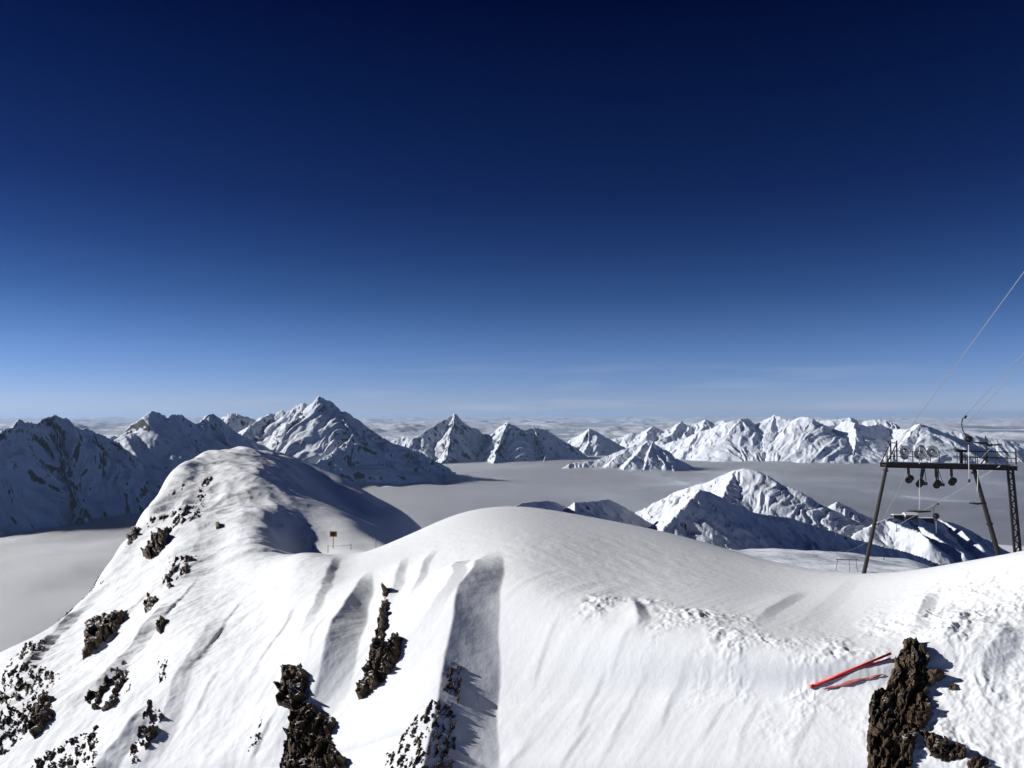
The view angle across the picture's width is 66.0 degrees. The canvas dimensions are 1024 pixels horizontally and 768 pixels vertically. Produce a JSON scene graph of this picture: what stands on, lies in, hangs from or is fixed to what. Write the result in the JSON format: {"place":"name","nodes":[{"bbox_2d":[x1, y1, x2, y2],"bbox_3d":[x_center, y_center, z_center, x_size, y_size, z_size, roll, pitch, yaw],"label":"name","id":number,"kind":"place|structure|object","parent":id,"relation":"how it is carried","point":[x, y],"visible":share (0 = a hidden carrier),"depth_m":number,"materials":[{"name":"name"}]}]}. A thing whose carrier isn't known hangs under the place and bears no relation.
{"place":"outdoors","nodes":[
{"label":"outdoors","id":0,"kind":"place"},
{"bbox_2d":[0,415,157,539],"bbox_3d":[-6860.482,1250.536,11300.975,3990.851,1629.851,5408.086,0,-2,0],"label":"mountain","id":1,"kind":"structure","parent":0,"point":[59,475],"depth_m":11026.89,"materials":[{"name":"white snow"}]},
{"bbox_2d":[109,396,460,492],"bbox_3d":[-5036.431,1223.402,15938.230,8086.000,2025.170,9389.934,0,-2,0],"label":"mountain","id":2,"kind":"structure","parent":0,"point":[324,434],"depth_m":15970.04,"materials":[{"name":"white snow"}]},
{"bbox_2d":[391,413,589,464],"bbox_3d":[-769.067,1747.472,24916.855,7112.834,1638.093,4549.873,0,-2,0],"label":"mountain","id":3,"kind":"structure","parent":0,"point":[453,439],"depth_m":24250.70,"materials":[{"name":"white snow"}]},
{"bbox_2d":[0,446,1023,767],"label":"snow slope","id":4,"kind":"structure","parent":0,"point":[566,640],"depth_m":53.12,"materials":[{"name":"white snow"}]},
{"bbox_2d":[0,639,59,755],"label":"rock outcrop","id":5,"kind":"object","parent":4,"relation":"on","point":[4,699],"visible":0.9,"depth_m":75.67,"materials":[{"name":"black stone"}]},
{"bbox_2d":[26,691,53,738],"bbox_3d":[-39.613,27.393,66.111,2.151,2.272,8.344,1,-3,-35],"label":"rock outcrop","id":6,"kind":"object","parent":4,"relation":"on","point":[41,716],"visible":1,"depth_m":64.03,"materials":[{"name":"black stone"}]},
{"bbox_2d":[31,725,97,767],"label":"rock outcrop","id":7,"kind":"object","parent":4,"relation":"on","point":[50,757],"visible":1,"depth_m":59.05,"materials":[{"name":"black stone"}]},
{"bbox_2d":[63,577,102,616],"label":"rock outcrop","id":8,"kind":"object","parent":4,"relation":"on","point":[93,587],"visible":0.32,"depth_m":130.62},
{"bbox_2d":[82,610,127,658],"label":"rock outcrop","id":9,"kind":"object","parent":4,"relation":"on","point":[99,629],"visible":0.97,"depth_m":85.78,"materials":[{"name":"brown stone"}]},
{"bbox_2d":[84,660,130,711],"bbox_3d":[-34.149,25.228,66.966,3.605,2.015,12.899,1,-2,-25],"label":"rock outcrop","id":10,"kind":"object","parent":4,"relation":"on","point":[119,679],"visible":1,"depth_m":64.40,"materials":[{"name":"black stone"}]},
{"bbox_2d":[126,526,141,546],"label":"rock outcrop","id":11,"kind":"object","parent":4,"relation":"on","point":[131,536],"visible":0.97,"depth_m":161.29,"materials":[{"name":"grey stone"}]},
{"bbox_2d":[130,699,162,765],"bbox_3d":[-26.772,25.707,57.761,2.369,3.562,5.793,1,-2,-23],"label":"rock outcrop","id":12,"kind":"object","parent":4,"relation":"on","point":[150,731],"visible":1,"depth_m":57.08,"materials":[{"name":"black stone"}]},
{"bbox_2d":[143,592,159,612],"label":"rock outcrop","id":13,"kind":"object","parent":4,"relation":"on","point":[149,602],"visible":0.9,"depth_m":89.05,"materials":[{"name":"grey stone"}]},
{"bbox_2d":[141,526,168,559],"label":"rock outcrop","id":14,"kind":"object","parent":4,"relation":"on","point":[157,543],"visible":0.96,"depth_m":141.90,"materials":[{"name":"brown stone"}]},
{"bbox_2d":[147,514,167,529],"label":"rock outcrop","id":15,"kind":"object","parent":4,"relation":"on","point":[153,518],"visible":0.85,"depth_m":178.32,"materials":[{"name":"grey stone"}]},
{"bbox_2d":[155,615,166,633],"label":"rock outcrop","id":16,"kind":"object","parent":4,"relation":"on","point":[161,622],"visible":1,"depth_m":76.45,"materials":[{"name":"brown stone"}]},
{"bbox_2d":[158,655,167,682],"bbox_3d":[-29.055,23.271,65.699,1.093,1.060,9.818,1,-2,-24],"label":"rock outcrop","id":17,"kind":"object","parent":4,"relation":"on","point":[163,669],"visible":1,"depth_m":63.09,"materials":[{"name":"grey stone"}]},
{"bbox_2d":[162,555,195,588],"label":"rock outcrop","id":18,"kind":"object","parent":4,"relation":"on","point":[183,568],"visible":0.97,"depth_m":105.00,"materials":[{"name":"stone"}]},
{"bbox_2d":[169,502,202,531],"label":"rock outcrop","id":19,"kind":"object","parent":4,"relation":"on","point":[178,516],"visible":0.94,"depth_m":167.50,"materials":[{"name":"grey stone"}]},
{"bbox_2d":[197,476,211,499],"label":"rock outcrop","id":20,"kind":"object","parent":4,"relation":"on","point":[207,482],"visible":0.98,"depth_m":218.18,"materials":[{"name":"stone"}]},
{"bbox_2d":[215,521,220,528],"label":"rock outcrop","id":21,"kind":"object","parent":4,"relation":"on","point":[218,525],"visible":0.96,"depth_m":146.23,"materials":[{"name":"grey stone"}]},
{"bbox_2d":[248,719,267,751],"bbox_3d":[-17.173,23.634,52.571,1.605,1.904,2.018,-1,-2,30],"label":"rock outcrop","id":22,"kind":"object","parent":4,"relation":"on","point":[256,736],"visible":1,"depth_m":52.37,"materials":[{"name":"grey stone"}]},
{"bbox_2d":[273,663,346,767],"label":"rock outcrop","id":23,"kind":"object","parent":4,"relation":"on","point":[308,731],"visible":1,"depth_m":50.48,"materials":[{"name":"brown stone"}]},
{"bbox_2d":[330,531,336,547],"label":"piste sign","id":24,"kind":"object","parent":4,"relation":"on","point":[333,534],"visible":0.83,"depth_m":147.51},
{"bbox_2d":[355,582,402,699],"bbox_3d":[-8.899,18.405,58.137,3.124,5.354,14.201,0,-2,-2],"label":"rock outcrop","id":25,"kind":"object","parent":4,"relation":"on","point":[379,665],"visible":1,"depth_m":52.45,"materials":[{"name":"brown stone"}]},
{"bbox_2d":[385,661,461,767],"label":"rock outcrop","id":26,"kind":"object","parent":4,"relation":"on","point":[417,740],"visible":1,"depth_m":45.35,"materials":[{"name":"black stone"}]},
{"bbox_2d":[810,652,890,687],"bbox_3d":[17.249,14.612,40.191,3.934,2.131,0.174,-1,-2,14],"label":"marker pole","id":27,"kind":"object","parent":4,"relation":"on","point":[847,671],"visible":1,"depth_m":40.16,"materials":[{"name":"red paint"}]},
{"bbox_2d":[811,658,890,688],"bbox_3d":[17.235,14.747,40.182,3.848,1.912,0.105,-1,-2,16],"label":"marker pole","id":28,"kind":"object","parent":4,"relation":"on","point":[855,671],"visible":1,"depth_m":40.08,"materials":[{"name":"red paint"}]},
{"bbox_2d":[823,674,883,689],"bbox_3d":[17.301,15.082,39.941,2.852,1.044,0.142,-1,-2,16],"label":"safety net","id":29,"kind":"object","parent":4,"relation":"on","point":[852,682],"visible":1,"depth_m":39.93,"materials":[{"name":"red plastic"}]},
{"bbox_2d":[866,637,945,767],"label":"rock outcrop","id":30,"kind":"object","parent":4,"relation":"on","point":[890,741],"visible":1,"depth_m":37.76,"materials":[{"name":"brown stone"}]},
{"bbox_2d":[862,436,1021,573],"bbox_3d":[33.982,9.812,62.417,12.971,11.384,1.693,0,-2,0],"label":"lift gantry","id":31,"kind":"object","parent":4,"relation":"on","point":[929,451],"visible":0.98,"depth_m":62.27,"materials":[{"name":"metal"}]},
{"bbox_2d":[874,472,906,535],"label":"cable","id":32,"kind":"object","parent":31,"relation":"attached to","point":[894,496],"visible":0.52,"depth_m":83.84,"materials":[{"name":"metal"}]},
{"bbox_2d":[907,447,930,512],"bbox_3d":[31.986,7.548,62.027,1.683,5.173,0.180,-1,-2,25],"label":"tow bar","id":33,"kind":"object","parent":31,"relation":"hanging from","point":[919,492],"visible":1,"depth_m":61.96,"materials":[{"name":"metal"}]},
{"bbox_2d":[849,466,999,550],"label":"cable","id":34,"kind":"object","parent":31,"relation":"attached to","point":[935,503],"visible":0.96,"depth_m":89.77,"materials":[{"name":"metal"}]},
{"bbox_2d":[933,503,938,534],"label":"tow bar","id":35,"kind":"object","parent":34,"relation":"hanging from","point":[935,516],"visible":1,"depth_m":105.14,"materials":[{"name":"metal"}]},
{"bbox_2d":[897,272,1023,444],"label":"cable","id":36,"kind":"object","parent":31,"relation":"attached to","point":[965,351],"visible":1,"depth_m":45.49,"materials":[{"name":"metal"}]},
{"bbox_2d":[967,362,1023,423],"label":"cable","id":37,"kind":"object","parent":31,"relation":"attached to","point":[995,393],"visible":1,"depth_m":50.69,"materials":[{"name":"metal"}]},
{"bbox_2d":[978,411,1023,461],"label":"cable","id":38,"kind":"object","parent":31,"relation":"attached to","point":[1002,435],"visible":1,"depth_m":53.91,"materials":[{"name":"metal"}]},
{"bbox_2d":[919,728,966,761],"bbox_3d":[19.386,16.501,35.827,1.367,1.105,2.293,2,-3,-43],"label":"rock outcrop","id":39,"kind":"object","parent":4,"relation":"on","point":[941,749],"visible":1,"depth_m":35.51,"materials":[{"name":"brown stone"}]},
{"bbox_2d":[947,683,956,690],"bbox_3d":[21.238,14.654,38.034,0.581,0.419,0.418,0,-2,11],"label":"rock outcrop","id":40,"kind":"object","parent":4,"relation":"on","point":[952,687],"visible":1,"depth_m":37.98,"materials":[{"name":"brown stone"}]},
{"bbox_2d":[967,754,990,767],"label":"rock outcrop","id":41,"kind":"object","parent":4,"relation":"on","point":[978,761],"visible":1,"depth_m":34.62,"materials":[{"name":"brown stone"}]},
{"bbox_2d":[0,416,1023,651],"bbox_3d":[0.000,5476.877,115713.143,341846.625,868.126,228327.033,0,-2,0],"label":"cloud","id":42,"kind":"structure","parent":0,"point":[47,581],"depth_m":15179.02,"materials":[{"name":"grey"}]},
{"bbox_2d":[0,0,1023,418],"label":"sky","id":43,"kind":"structure","parent":0,"point":[248,208],"materials":[{"name":"blue"}]},
{"bbox_2d":[567,428,626,456],"bbox_3d":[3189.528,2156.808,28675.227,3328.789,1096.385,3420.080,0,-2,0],"label":"mountain","id":44,"kind":"structure","parent":0,"point":[589,442],"depth_m":28059.40,"materials":[{"name":"white snow"}]},
{"bbox_2d":[560,440,697,472],"bbox_3d":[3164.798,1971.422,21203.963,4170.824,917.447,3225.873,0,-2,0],"label":"mountain","id":45,"kind":"structure","parent":0,"point":[649,456],"depth_m":20577.86,"materials":[{"name":"white snow"}]},
{"bbox_2d":[611,417,899,447],"bbox_3d":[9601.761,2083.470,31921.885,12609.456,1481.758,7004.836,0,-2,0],"label":"mountain","id":46,"kind":"structure","parent":0,"point":[676,432],"depth_m":32581.43,"materials":[{"name":"white snow"}]},
{"bbox_2d":[515,468,1023,573],"bbox_3d":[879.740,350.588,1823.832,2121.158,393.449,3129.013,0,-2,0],"label":"hill","id":47,"kind":"structure","parent":0,"point":[757,514],"depth_m":1683.23,"materials":[{"name":"white snow"}]},
{"bbox_2d":[836,559,857,571],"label":"lift portal","id":48,"kind":"object","parent":47,"relation":"on","point":[846,559],"visible":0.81,"depth_m":703.52,"materials":[{"name":"metal"}]},
{"bbox_2d":[891,514,903,520],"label":"station building","id":49,"kind":"structure","parent":47,"relation":"on","point":[899,516],"depth_m":2042.74,"materials":[{"name":"grey glass"}]},
{"bbox_2d":[902,512,917,523],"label":"station building","id":50,"kind":"structure","parent":47,"relation":"on","point":[907,515],"depth_m":2088.70,"materials":[{"name":"grey glass"}]},
{"bbox_2d":[919,517,933,524],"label":"station building","id":51,"kind":"structure","parent":47,"relation":"on","point":[929,519],"depth_m":2150.54,"materials":[{"name":"grey glass"}]},
{"bbox_2d":[660,415,1023,466],"bbox_3d":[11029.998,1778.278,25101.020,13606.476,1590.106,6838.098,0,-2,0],"label":"mountain","id":52,"kind":"structure","parent":0,"point":[774,439],"depth_m":23799.73,"materials":[{"name":"white snow"}]},
{"bbox_2d":[961,415,972,481],"bbox_3d":[35.207,4.992,60.956,0.712,5.204,0.309,-1,-2,14],"label":"tow bar","id":53,"kind":"object","parent":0,"point":[968,439],"visible":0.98,"depth_m":60.86,"materials":[{"name":"metal"}]},
{"bbox_2d":[962,353,1023,418],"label":"cable","id":54,"kind":"object","parent":53,"relation":"attached to","point":[994,384],"visible":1,"depth_m":50.80,"materials":[{"name":"metal"}]},
{"bbox_2d":[969,471,986,504],"bbox_3d":[36.006,8.002,60.935,1.205,2.700,0.180,-1,-3,34],"label":"tow bar","id":55,"kind":"object","parent":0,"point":[977,494],"visible":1,"depth_m":60.91,"materials":[{"name":"metal"}]}
]}

